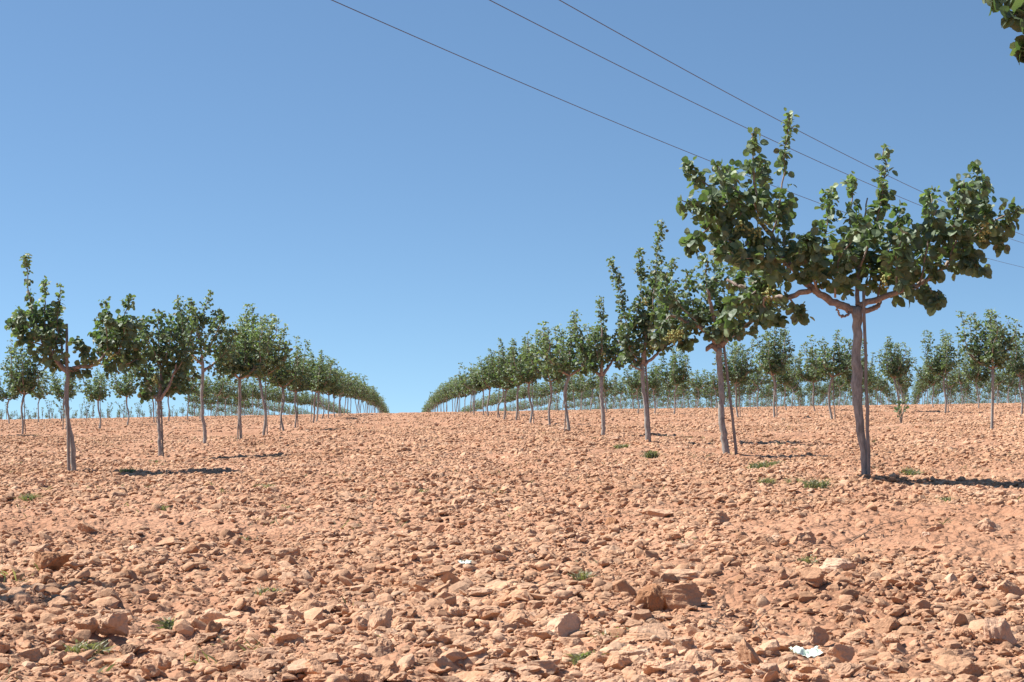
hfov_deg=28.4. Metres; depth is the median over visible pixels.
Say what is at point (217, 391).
pistachio tree
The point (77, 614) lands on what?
stone
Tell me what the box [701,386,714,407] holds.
pistachio tree
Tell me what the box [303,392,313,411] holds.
pistachio tree
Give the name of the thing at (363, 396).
pistachio tree
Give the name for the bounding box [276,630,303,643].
stone
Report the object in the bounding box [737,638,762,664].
stone
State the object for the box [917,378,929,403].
pistachio tree
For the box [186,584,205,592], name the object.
stone
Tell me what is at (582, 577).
weed
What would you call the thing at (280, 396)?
pistachio tree
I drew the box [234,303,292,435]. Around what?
pistachio tree
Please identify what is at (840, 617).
stone
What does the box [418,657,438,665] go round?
stone
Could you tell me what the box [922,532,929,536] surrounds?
stone
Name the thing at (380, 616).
stone
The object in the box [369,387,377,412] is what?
pistachio tree
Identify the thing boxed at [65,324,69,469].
wooden stake
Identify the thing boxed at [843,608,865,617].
stone
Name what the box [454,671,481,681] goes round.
stone
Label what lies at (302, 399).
pistachio tree
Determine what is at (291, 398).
pistachio tree
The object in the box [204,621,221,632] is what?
stone
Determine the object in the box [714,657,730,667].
stone
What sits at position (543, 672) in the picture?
stone
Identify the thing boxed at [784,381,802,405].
pistachio tree
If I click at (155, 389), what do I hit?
pistachio tree
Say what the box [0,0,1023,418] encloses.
sky
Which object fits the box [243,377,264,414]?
pistachio tree
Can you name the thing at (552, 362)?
pistachio tree
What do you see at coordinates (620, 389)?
pistachio tree
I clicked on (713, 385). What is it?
pistachio tree
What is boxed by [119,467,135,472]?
weed
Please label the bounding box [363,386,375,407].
pistachio tree
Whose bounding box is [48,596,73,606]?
stone
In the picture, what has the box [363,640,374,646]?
stone
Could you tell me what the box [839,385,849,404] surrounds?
pistachio tree
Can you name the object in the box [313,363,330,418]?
pistachio tree
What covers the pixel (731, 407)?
wooden stake
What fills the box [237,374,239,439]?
wooden stake
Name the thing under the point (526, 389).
pistachio tree
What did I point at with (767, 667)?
stone
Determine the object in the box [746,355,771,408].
pistachio tree
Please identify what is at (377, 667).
stone
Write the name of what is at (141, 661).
stone
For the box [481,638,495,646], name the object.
stone
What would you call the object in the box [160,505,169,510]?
weed
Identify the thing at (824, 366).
pistachio tree
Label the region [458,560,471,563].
plastic scrap
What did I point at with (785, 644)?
stone
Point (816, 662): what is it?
stone
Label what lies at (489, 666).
stone
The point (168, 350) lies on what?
pistachio tree
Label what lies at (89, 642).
stone
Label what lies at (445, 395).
pistachio tree
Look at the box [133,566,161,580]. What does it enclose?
stone
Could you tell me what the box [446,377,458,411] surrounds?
pistachio tree
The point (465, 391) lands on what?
pistachio tree
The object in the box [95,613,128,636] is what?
stone
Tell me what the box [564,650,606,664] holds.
weed
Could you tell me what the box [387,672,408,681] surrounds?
stone
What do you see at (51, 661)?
stone
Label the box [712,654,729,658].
stone
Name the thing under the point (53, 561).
stone
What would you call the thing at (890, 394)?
pistachio tree
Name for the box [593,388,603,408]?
pistachio tree
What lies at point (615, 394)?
pistachio tree
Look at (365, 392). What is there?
pistachio tree
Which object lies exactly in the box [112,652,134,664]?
stone
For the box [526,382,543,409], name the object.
pistachio tree
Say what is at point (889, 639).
stone
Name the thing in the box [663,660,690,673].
stone
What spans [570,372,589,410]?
pistachio tree
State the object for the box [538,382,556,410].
pistachio tree
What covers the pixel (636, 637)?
stone
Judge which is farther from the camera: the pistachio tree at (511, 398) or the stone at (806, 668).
the pistachio tree at (511, 398)
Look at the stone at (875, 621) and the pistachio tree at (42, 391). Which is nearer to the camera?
the stone at (875, 621)
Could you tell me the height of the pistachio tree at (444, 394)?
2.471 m
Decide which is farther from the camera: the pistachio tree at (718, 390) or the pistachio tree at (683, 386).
the pistachio tree at (718, 390)
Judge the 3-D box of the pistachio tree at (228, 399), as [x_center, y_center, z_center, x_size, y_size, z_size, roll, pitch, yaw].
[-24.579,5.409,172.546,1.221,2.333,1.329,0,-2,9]
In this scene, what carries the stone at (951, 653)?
on the ground
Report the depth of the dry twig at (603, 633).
4.79 m
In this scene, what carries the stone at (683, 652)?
on the ground
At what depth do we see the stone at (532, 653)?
4.45 m
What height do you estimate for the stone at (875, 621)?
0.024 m
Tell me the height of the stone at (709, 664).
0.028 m
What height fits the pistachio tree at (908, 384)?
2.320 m
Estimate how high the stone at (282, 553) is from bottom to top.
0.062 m
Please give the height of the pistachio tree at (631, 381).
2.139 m
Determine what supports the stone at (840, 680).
on the ground
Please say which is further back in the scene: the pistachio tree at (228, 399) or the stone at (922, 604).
the pistachio tree at (228, 399)
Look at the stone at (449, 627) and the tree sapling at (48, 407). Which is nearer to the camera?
the stone at (449, 627)
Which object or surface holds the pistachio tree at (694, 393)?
on the ground
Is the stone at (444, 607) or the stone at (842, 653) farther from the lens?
the stone at (444, 607)
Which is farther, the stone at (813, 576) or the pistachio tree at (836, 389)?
the pistachio tree at (836, 389)
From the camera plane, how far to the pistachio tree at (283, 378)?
49.45 m
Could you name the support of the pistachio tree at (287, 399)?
on the ground
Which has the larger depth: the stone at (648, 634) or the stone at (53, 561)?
the stone at (53, 561)
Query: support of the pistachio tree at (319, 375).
on the ground
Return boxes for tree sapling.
[45,400,51,418]
[52,399,62,420]
[83,397,90,419]
[115,400,125,417]
[894,394,916,422]
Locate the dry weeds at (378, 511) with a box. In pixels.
[0,417,1023,680]
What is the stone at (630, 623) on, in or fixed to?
on the ground
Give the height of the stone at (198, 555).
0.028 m
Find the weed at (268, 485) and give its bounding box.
[253,483,275,487]
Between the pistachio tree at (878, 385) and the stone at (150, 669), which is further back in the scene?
the pistachio tree at (878, 385)
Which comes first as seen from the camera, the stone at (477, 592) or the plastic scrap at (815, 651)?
the plastic scrap at (815, 651)
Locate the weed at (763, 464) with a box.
[745,460,778,468]
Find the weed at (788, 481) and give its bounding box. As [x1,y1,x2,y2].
[785,476,808,482]
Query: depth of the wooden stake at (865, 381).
13.74 m
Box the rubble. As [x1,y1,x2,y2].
[0,403,1023,681]
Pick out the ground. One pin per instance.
(990, 547)
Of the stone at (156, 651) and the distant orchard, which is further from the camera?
the distant orchard
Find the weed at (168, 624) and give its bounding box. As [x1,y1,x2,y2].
[154,616,181,629]
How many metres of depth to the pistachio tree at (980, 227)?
13.75 m
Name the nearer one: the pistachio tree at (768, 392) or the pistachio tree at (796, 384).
the pistachio tree at (796, 384)
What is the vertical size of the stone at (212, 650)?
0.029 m
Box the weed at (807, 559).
[795,554,820,563]
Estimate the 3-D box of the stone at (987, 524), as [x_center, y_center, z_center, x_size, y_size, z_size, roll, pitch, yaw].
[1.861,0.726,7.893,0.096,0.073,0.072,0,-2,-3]
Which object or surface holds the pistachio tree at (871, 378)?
on the ground
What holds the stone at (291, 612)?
on the ground
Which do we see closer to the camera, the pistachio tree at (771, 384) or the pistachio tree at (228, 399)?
the pistachio tree at (771, 384)
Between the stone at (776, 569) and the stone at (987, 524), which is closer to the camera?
the stone at (776, 569)
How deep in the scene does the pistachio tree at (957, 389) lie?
170.57 m
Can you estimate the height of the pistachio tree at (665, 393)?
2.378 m
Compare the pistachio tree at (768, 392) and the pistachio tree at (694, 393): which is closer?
the pistachio tree at (694, 393)
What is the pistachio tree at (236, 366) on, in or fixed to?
on the ground
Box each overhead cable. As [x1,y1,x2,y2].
[332,0,1023,267]
[490,0,1021,242]
[559,0,1021,234]
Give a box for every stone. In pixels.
[0,622,12,629]
[0,640,11,653]
[0,653,9,658]
[9,622,36,634]
[19,648,41,661]
[34,551,73,571]
[38,655,59,666]
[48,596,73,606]
[68,610,89,619]
[73,616,98,632]
[73,673,95,678]
[77,521,101,532]
[81,609,101,616]
[81,677,96,681]
[87,639,102,644]
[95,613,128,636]
[101,658,118,665]
[102,609,132,616]
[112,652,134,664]
[118,644,139,654]
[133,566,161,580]
[135,657,152,668]
[141,663,160,676]
[148,648,170,658]
[152,654,173,669]
[158,536,182,546]
[158,629,176,635]
[178,676,195,681]
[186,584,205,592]
[190,553,205,557]
[190,650,198,657]
[194,632,217,643]
[196,645,223,657]
[200,608,232,624]
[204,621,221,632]
[217,658,246,666]
[222,640,246,650]
[224,669,238,675]
[235,668,263,681]
[246,666,273,677]
[250,647,287,658]
[257,606,282,618]
[261,659,282,673]
[273,547,300,558]
[274,630,284,639]
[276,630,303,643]
[278,605,291,609]
[279,631,305,643]
[280,609,294,614]
[287,658,307,674]
[301,657,323,674]
[303,674,326,681]
[306,599,323,609]
[306,632,325,639]
[310,634,333,639]
[344,641,362,646]
[347,673,366,681]
[354,615,367,630]
[360,670,385,681]
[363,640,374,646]
[363,664,382,672]
[366,646,391,656]
[367,606,393,630]
[373,637,393,651]
[376,658,399,680]
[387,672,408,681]
[391,617,414,628]
[394,629,416,640]
[412,622,434,634]
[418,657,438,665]
[425,632,449,644]
[427,663,451,672]
[430,646,443,654]
[434,656,458,672]
[435,604,449,611]
[435,624,454,629]
[435,676,463,681]
[447,630,474,644]
[448,605,462,616]
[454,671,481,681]
[456,641,479,651]
[465,588,493,596]
[465,646,487,656]
[467,676,490,681]
[475,663,494,670]
[477,605,500,620]
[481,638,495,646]
[487,648,509,658]
[489,671,511,681]
[493,661,514,670]
[502,611,533,627]
[513,664,540,676]
[518,649,537,657]
[519,629,542,638]
[522,675,541,681]
[526,637,544,643]
[526,660,558,674]
[534,630,557,639]
[534,649,553,660]
[534,668,547,678]
[543,675,561,681]
[546,612,580,636]
[557,638,583,646]
[571,645,586,650]
[576,653,606,666]
[580,662,604,673]
[583,624,602,630]
[604,517,619,524]
[604,654,631,670]
[608,436,619,440]
[609,650,629,655]
[619,645,638,651]
[620,649,647,655]
[623,619,642,629]
[624,633,649,642]
[629,623,671,642]
[630,662,645,668]
[635,583,666,611]
[636,645,652,652]
[638,633,655,636]
[641,661,661,674]
[647,509,674,517]
[650,663,667,671]
[651,569,704,580]
[652,614,664,621]
[660,677,679,681]
[662,583,703,610]
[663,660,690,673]
[671,615,690,622]
[671,637,694,648]
[678,649,688,655]
[683,649,715,664]
[696,660,718,669]
[697,619,711,629]
[704,625,713,630]
[706,512,729,523]
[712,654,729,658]
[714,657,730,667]
[723,661,753,674]
[733,617,754,628]
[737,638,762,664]
[750,634,762,643]
[751,534,780,545]
[753,622,771,631]
[760,663,778,672]
[769,566,793,574]
[777,638,803,651]
[781,651,802,656]
[789,670,808,679]
[795,664,821,673]
[797,531,815,544]
[797,567,823,586]
[804,626,828,645]
[810,674,829,681]
[812,656,838,668]
[818,558,855,571]
[826,644,854,662]
[833,679,849,681]
[834,663,862,677]
[836,613,844,621]
[839,629,867,641]
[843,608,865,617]
[869,620,881,623]
[873,618,897,633]
[874,661,893,666]
[882,634,899,646]
[888,673,909,680]
[909,677,919,681]
[910,600,932,609]
[911,677,935,681]
[921,663,952,673]
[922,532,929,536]
[933,654,981,678]
[936,651,956,655]
[945,649,975,660]
[950,627,975,639]
[951,600,967,606]
[952,628,969,638]
[955,674,980,681]
[977,518,1001,531]
[983,617,1016,645]
[992,580,1023,595]
[992,663,1007,670]
[1001,611,1021,618]
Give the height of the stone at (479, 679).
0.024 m
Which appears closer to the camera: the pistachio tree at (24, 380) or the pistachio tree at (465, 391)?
the pistachio tree at (24, 380)
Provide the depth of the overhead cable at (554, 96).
49.94 m
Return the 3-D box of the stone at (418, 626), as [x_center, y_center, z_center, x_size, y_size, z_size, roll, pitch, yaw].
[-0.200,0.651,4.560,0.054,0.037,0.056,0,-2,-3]
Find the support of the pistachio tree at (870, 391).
on the ground
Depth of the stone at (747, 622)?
5.15 m
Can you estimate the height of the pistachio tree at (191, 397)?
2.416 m
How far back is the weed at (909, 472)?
15.27 m
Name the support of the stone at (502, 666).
on the ground
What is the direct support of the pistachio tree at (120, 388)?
on the ground
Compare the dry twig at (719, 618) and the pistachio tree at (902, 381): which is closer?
the dry twig at (719, 618)
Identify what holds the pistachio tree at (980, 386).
on the ground
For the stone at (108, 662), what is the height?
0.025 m
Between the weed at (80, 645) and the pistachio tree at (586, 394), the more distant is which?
the pistachio tree at (586, 394)
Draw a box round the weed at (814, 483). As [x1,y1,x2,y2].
[797,477,834,488]
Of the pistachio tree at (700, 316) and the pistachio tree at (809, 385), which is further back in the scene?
the pistachio tree at (809, 385)
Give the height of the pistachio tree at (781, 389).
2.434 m
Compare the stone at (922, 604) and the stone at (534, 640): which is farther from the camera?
the stone at (922, 604)
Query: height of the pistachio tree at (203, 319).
2.496 m
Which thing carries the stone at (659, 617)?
on the ground
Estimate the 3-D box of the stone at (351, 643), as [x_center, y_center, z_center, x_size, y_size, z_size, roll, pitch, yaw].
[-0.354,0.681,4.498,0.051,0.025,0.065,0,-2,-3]
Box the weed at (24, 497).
[15,492,44,500]
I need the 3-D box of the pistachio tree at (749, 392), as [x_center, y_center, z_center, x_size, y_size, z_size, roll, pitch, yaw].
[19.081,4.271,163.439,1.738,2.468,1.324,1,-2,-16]
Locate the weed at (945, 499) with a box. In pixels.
[938,496,953,501]
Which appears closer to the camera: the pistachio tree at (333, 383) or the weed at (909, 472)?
the weed at (909, 472)
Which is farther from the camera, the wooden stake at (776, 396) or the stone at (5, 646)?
the wooden stake at (776, 396)
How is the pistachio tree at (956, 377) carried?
on the ground
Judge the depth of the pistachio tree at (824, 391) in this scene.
163.81 m
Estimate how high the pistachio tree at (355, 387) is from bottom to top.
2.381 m
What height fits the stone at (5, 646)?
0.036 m
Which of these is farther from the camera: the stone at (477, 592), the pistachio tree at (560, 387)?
the pistachio tree at (560, 387)
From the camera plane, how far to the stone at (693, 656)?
4.08 m
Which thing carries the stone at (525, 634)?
on the ground
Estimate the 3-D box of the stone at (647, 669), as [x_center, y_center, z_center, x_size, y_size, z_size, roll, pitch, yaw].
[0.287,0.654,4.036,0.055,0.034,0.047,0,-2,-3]
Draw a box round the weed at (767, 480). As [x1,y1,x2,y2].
[757,477,775,483]
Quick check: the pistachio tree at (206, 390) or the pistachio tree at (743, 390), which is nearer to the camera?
the pistachio tree at (206, 390)
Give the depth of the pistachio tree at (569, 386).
113.13 m
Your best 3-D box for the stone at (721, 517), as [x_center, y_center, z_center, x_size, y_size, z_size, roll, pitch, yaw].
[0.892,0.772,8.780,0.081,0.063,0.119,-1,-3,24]
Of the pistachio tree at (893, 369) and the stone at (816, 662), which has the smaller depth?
the stone at (816, 662)
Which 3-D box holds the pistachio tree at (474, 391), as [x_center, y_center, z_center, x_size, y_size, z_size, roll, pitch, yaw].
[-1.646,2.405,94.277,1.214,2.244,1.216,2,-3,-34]
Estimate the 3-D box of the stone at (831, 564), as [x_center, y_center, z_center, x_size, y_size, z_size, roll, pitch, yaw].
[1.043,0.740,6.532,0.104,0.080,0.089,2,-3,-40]
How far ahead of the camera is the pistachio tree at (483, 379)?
75.52 m
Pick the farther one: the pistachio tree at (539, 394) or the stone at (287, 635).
the pistachio tree at (539, 394)
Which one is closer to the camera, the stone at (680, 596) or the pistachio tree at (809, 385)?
the stone at (680, 596)
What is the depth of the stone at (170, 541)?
8.33 m
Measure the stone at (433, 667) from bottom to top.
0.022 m
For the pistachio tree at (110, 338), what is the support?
on the ground
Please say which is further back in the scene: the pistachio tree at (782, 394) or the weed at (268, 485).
the pistachio tree at (782, 394)
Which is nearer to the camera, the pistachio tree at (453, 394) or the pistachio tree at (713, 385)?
the pistachio tree at (713, 385)
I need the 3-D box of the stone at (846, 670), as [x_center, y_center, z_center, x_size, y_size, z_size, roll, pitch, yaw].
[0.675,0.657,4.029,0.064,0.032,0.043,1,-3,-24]
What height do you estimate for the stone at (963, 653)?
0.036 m
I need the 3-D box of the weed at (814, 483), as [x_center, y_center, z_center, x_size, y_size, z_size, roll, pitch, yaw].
[1.837,0.856,12.188,0.253,0.077,0.218,-1,-2,21]
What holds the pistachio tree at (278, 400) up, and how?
on the ground
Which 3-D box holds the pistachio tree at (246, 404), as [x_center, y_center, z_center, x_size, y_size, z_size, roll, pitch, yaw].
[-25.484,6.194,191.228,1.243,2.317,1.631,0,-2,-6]
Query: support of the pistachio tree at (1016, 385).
on the ground
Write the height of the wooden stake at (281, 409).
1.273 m
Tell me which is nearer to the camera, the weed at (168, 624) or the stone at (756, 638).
the stone at (756, 638)
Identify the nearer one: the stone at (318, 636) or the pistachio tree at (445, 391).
the stone at (318, 636)
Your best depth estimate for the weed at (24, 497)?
12.25 m
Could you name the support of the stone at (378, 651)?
on the ground
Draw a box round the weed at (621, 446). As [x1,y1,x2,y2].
[614,443,630,448]
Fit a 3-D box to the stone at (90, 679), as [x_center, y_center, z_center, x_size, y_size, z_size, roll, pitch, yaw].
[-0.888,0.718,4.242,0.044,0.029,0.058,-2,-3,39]
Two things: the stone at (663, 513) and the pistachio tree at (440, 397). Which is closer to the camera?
the stone at (663, 513)
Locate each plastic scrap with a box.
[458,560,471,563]
[789,646,822,657]
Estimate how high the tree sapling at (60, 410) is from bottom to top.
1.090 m
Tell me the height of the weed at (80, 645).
0.052 m
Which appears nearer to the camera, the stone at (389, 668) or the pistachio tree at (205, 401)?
the stone at (389, 668)
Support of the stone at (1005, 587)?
on the ground
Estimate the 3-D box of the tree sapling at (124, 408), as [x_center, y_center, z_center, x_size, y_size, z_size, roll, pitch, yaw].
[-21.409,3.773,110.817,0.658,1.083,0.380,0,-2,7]
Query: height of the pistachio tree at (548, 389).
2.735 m
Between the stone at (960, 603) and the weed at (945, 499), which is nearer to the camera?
the stone at (960, 603)
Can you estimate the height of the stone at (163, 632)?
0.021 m
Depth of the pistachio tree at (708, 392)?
144.91 m
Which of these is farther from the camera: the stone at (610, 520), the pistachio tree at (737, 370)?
the pistachio tree at (737, 370)
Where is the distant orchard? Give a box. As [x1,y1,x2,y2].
[0,384,1023,418]
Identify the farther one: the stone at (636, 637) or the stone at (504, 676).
the stone at (636, 637)
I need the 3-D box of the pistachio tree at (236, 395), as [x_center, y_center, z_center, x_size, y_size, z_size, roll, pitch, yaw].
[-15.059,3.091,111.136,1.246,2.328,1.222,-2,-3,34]
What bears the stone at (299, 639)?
on the ground
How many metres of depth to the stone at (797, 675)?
3.88 m
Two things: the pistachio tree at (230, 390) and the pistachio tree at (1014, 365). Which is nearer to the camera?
the pistachio tree at (1014, 365)
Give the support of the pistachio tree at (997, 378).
on the ground
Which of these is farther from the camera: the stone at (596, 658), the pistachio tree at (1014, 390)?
the pistachio tree at (1014, 390)
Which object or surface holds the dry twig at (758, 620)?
on the ground
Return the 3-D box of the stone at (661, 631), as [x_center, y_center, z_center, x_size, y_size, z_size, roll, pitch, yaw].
[0.318,0.683,4.665,0.101,0.061,0.078,0,-2,-3]
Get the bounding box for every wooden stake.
[23,394,25,432]
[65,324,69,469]
[159,377,163,455]
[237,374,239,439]
[265,377,267,433]
[280,387,282,430]
[296,392,298,426]
[531,381,533,423]
[564,367,567,430]
[645,354,650,441]
[723,346,737,454]
[775,370,776,416]
[833,378,835,418]
[862,291,869,475]
[946,372,948,412]
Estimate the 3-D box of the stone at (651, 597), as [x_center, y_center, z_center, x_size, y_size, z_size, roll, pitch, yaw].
[0.384,0.713,5.546,0.085,0.096,0.097,-1,-2,17]
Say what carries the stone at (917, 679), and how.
on the ground
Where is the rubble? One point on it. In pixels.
(442, 581)
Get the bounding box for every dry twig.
[586,627,628,637]
[708,608,732,627]
[752,606,774,634]
[848,517,909,543]
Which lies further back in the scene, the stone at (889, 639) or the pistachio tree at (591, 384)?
the pistachio tree at (591, 384)
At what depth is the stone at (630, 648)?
4.44 m
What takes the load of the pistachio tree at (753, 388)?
on the ground
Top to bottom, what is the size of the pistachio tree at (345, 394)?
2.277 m
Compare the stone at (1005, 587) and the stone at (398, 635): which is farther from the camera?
the stone at (1005, 587)
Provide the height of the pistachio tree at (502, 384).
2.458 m
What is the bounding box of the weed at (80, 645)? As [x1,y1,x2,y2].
[59,637,116,654]
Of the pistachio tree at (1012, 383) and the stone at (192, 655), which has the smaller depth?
the stone at (192, 655)
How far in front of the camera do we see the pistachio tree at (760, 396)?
194.76 m
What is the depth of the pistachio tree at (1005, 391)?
177.37 m
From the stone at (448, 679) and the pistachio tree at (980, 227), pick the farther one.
the pistachio tree at (980, 227)
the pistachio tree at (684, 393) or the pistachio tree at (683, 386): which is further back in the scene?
the pistachio tree at (684, 393)
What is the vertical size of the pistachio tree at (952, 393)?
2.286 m
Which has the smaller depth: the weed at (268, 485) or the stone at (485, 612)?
the stone at (485, 612)
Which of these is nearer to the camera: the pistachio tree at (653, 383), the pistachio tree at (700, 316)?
the pistachio tree at (700, 316)
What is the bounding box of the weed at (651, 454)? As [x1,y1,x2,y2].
[641,450,665,457]
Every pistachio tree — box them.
[0,339,47,433]
[0,376,21,423]
[4,253,153,469]
[26,370,54,421]
[48,371,78,428]
[75,367,111,428]
[107,367,136,424]
[117,295,209,455]
[136,366,169,422]
[151,370,189,420]
[178,289,241,442]
[181,369,200,419]
[183,392,204,415]
[192,375,212,418]
[197,394,209,403]
[200,372,229,416]
[204,390,216,415]
[205,316,276,438]
[210,375,237,416]
[211,397,223,410]
[221,398,229,407]
[227,392,237,415]
[228,377,252,415]
[230,382,253,415]
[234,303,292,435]
[241,398,253,408]
[241,400,248,415]
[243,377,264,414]
[250,382,268,414]
[256,336,310,430]
[263,383,279,414]
[264,384,282,414]
[268,387,286,414]
[272,356,314,427]
[279,388,290,410]
[285,391,296,414]
[288,392,301,414]
[296,391,309,413]
[298,350,334,422]
[298,394,305,413]
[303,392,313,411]
[304,354,341,421]
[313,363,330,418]
[320,368,348,417]
[332,368,352,415]
[333,372,354,415]
[333,373,349,417]
[341,372,359,414]
[346,379,362,413]
[347,376,357,414]
[351,373,370,413]
[351,381,366,413]
[353,387,370,412]
[357,388,371,411]
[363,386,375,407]
[367,392,379,408]
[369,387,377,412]
[434,388,445,411]
[436,386,445,411]
[437,381,448,411]
[439,382,454,410]
[440,383,452,411]
[445,378,462,411]
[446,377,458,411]
[446,381,464,411]
[452,374,479,412]
[453,378,462,411]
[455,362,481,414]
[462,373,476,412]
[464,372,486,410]
[469,366,496,414]
[476,350,499,415]
[483,348,516,418]
[488,358,511,416]
[492,336,539,419]
[501,338,541,422]
[507,389,515,410]
[511,387,520,398]
[519,384,527,410]
[521,383,534,398]
[522,326,575,424]
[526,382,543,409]
[528,314,606,430]
[533,383,545,409]
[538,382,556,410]
[545,376,558,410]
[553,375,571,410]
[561,371,578,409]
[567,392,579,401]
[570,295,625,434]
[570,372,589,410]
[574,390,589,409]
[576,390,590,399]
[579,370,599,410]
[582,389,595,402]
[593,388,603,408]
[594,369,619,411]
[606,219,687,441]
[607,380,621,408]
[612,375,628,408]
[620,367,640,412]
[623,377,639,408]
[637,361,661,412]
[640,379,664,408]
[647,253,780,453]
[655,347,691,413]
[655,391,661,408]
[657,376,677,408]
[660,389,673,402]
[668,387,682,407]
[673,371,691,407]
[675,382,691,404]
[676,107,1023,474]
[686,369,708,407]
[687,386,705,407]
[700,369,726,408]
[700,379,717,396]
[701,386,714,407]
[709,375,726,392]
[712,339,758,416]
[724,382,748,393]
[724,387,733,398]
[729,366,750,387]
[740,385,757,406]
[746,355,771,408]
[746,374,763,406]
[751,326,794,416]
[756,390,767,406]
[759,383,772,406]
[765,373,781,396]
[769,352,800,409]
[776,380,786,405]
[779,390,790,405]
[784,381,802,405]
[786,369,801,406]
[788,348,831,410]
[795,384,807,405]
[799,329,867,418]
[804,379,821,392]
[806,382,821,396]
[818,381,831,405]
[823,378,841,398]
[828,375,849,406]
[830,387,844,404]
[836,347,876,384]
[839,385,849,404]
[862,363,877,406]
[863,389,875,399]
[864,370,888,404]
[872,378,888,404]
[876,336,913,410]
[881,379,892,398]
[881,386,894,403]
[885,359,914,394]
[890,379,914,397]
[891,371,912,404]
[910,383,924,403]
[913,357,947,406]
[914,364,933,404]
[915,379,931,404]
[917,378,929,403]
[920,329,963,412]
[930,382,942,403]
[934,379,954,391]
[938,368,957,403]
[948,363,970,404]
[948,388,956,400]
[952,378,964,396]
[955,308,1023,428]
[955,349,994,407]
[958,377,972,397]
[962,384,973,397]
[969,379,988,402]
[982,0,1023,64]
[982,381,990,394]
[986,366,1010,404]
[986,372,1000,398]
[995,385,1009,402]
[998,328,1023,413]
[1000,371,1018,402]
[1001,385,1012,402]
[1006,378,1023,402]
[1009,387,1019,395]
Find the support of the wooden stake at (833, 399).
on the ground
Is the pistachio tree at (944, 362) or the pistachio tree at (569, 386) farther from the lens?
the pistachio tree at (569, 386)
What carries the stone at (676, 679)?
on the ground
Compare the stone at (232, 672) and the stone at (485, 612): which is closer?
the stone at (232, 672)
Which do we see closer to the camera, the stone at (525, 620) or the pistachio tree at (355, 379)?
the stone at (525, 620)
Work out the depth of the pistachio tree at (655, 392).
125.80 m
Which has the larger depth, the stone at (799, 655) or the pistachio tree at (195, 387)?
the pistachio tree at (195, 387)
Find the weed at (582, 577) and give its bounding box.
[567,568,601,580]
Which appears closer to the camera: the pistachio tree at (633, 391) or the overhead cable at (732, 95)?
the overhead cable at (732, 95)
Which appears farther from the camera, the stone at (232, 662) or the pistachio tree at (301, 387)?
the pistachio tree at (301, 387)
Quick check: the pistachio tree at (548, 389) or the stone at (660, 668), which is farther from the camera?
the pistachio tree at (548, 389)
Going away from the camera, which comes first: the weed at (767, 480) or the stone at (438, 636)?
the stone at (438, 636)
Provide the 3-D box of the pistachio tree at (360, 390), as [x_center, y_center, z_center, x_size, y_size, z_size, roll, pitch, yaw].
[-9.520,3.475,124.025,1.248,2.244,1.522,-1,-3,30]
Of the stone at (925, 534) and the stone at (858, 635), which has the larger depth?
the stone at (925, 534)
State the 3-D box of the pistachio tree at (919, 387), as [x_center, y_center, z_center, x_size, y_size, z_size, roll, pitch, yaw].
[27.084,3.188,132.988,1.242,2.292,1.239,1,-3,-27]
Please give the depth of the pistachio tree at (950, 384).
126.64 m
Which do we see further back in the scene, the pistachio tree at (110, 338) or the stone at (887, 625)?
the pistachio tree at (110, 338)
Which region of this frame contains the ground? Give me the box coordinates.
[0,403,1023,681]
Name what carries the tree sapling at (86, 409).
on the ground
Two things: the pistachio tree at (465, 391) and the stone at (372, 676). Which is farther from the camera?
the pistachio tree at (465, 391)
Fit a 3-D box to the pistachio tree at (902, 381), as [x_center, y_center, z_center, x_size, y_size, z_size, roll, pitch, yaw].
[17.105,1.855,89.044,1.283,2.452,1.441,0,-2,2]
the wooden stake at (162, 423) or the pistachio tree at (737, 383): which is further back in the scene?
the pistachio tree at (737, 383)
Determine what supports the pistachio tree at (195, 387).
on the ground
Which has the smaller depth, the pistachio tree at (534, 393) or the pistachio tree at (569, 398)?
the pistachio tree at (534, 393)
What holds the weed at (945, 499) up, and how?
on the ground
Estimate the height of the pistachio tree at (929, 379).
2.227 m
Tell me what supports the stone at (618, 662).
on the ground
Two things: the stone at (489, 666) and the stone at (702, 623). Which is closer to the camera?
the stone at (489, 666)
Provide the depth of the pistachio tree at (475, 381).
81.79 m
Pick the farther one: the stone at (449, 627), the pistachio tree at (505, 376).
the pistachio tree at (505, 376)
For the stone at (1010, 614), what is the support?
on the ground
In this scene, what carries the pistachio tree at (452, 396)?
on the ground
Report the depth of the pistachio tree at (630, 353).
26.16 m
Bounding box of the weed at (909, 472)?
[898,467,923,474]
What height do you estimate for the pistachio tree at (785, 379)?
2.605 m
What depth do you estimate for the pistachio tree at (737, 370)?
57.30 m
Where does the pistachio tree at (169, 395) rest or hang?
on the ground
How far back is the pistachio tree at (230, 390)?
105.06 m
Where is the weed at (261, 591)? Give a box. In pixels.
[252,585,285,595]
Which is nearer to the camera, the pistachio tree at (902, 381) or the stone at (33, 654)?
the stone at (33, 654)
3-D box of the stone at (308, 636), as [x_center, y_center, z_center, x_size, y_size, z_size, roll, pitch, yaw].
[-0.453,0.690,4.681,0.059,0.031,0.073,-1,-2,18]
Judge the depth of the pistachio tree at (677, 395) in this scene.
163.23 m
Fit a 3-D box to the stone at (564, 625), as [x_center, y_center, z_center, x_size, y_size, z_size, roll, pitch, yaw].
[0.124,0.685,4.860,0.073,0.070,0.064,1,-3,-28]
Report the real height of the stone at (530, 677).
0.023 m
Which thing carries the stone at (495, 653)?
on the ground
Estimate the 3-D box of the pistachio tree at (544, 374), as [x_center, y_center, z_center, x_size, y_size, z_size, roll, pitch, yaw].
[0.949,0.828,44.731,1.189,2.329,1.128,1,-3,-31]
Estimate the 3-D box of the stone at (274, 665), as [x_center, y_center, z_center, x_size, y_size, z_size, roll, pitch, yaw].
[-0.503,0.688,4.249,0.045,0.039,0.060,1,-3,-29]
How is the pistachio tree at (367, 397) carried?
on the ground
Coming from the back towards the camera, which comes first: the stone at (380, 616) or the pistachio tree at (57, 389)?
the pistachio tree at (57, 389)
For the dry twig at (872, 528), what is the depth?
7.93 m

